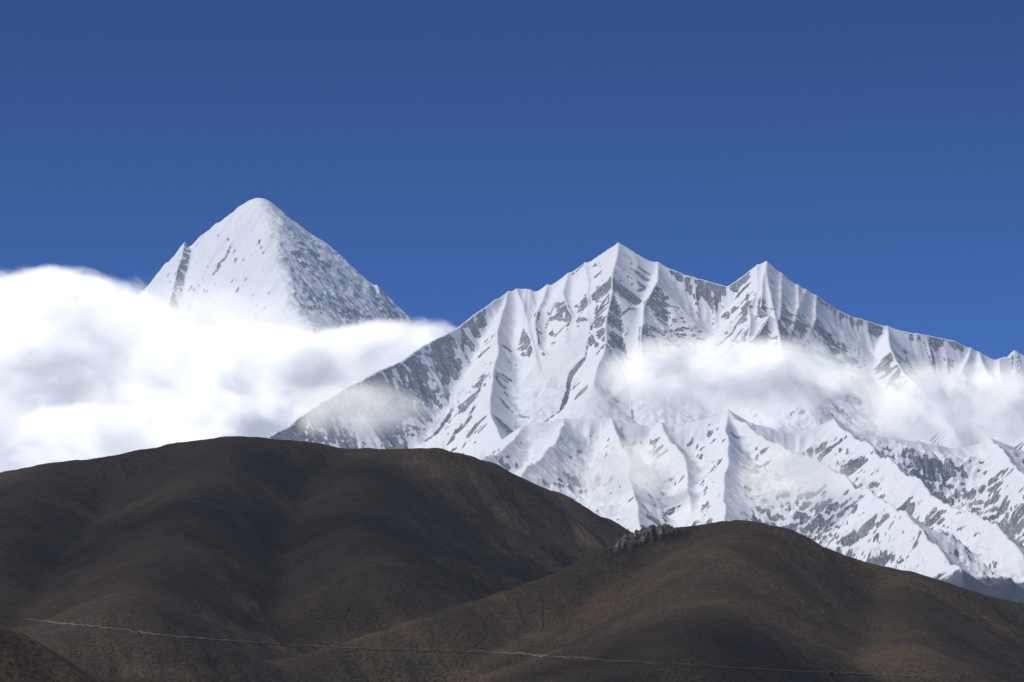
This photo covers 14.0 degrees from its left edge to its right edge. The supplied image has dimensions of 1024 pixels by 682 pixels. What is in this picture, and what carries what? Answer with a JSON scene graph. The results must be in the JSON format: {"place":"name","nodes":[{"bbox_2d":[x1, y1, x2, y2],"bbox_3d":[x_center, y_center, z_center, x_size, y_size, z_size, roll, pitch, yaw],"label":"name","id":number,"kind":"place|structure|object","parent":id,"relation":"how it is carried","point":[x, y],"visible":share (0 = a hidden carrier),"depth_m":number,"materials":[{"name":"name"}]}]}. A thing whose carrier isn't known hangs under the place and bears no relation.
{"place":"outdoors","nodes":[
{"label":"outdoors","id":0,"kind":"place"},
{"bbox_2d":[0,198,431,472],"bbox_3d":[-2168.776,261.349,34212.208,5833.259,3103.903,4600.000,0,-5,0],"label":"snowy mountain","id":1,"kind":"structure","parent":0,"point":[238,319],"depth_m":34053.61,"materials":[{"name":"white snow"}]},
{"bbox_2d":[0,436,1023,681],"bbox_3d":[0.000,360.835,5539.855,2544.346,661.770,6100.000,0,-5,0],"label":"hills","id":2,"kind":"structure","parent":0,"point":[304,550],"depth_m":5461.55,"materials":[{"name":"soil"}]},
{"bbox_2d":[0,615,916,675],"bbox_3d":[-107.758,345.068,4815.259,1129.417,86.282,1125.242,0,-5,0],"label":"trail","id":3,"kind":"object","parent":2,"relation":"on","point":[478,651],"visible":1,"depth_m":4907.49,"materials":[{"name":"brown soil"}]},
{"bbox_2d":[0,0,1023,437],"label":"sky","id":4,"kind":"structure","parent":0,"point":[459,155],"materials":[{"name":"blue"}]},
{"bbox_2d":[268,242,1023,602],"bbox_3d":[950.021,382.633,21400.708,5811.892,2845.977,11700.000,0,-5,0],"label":"snowy mountain range","id":5,"kind":"structure","parent":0,"point":[624,386],"depth_m":24518.13,"materials":[{"name":"white snow"}]}
]}

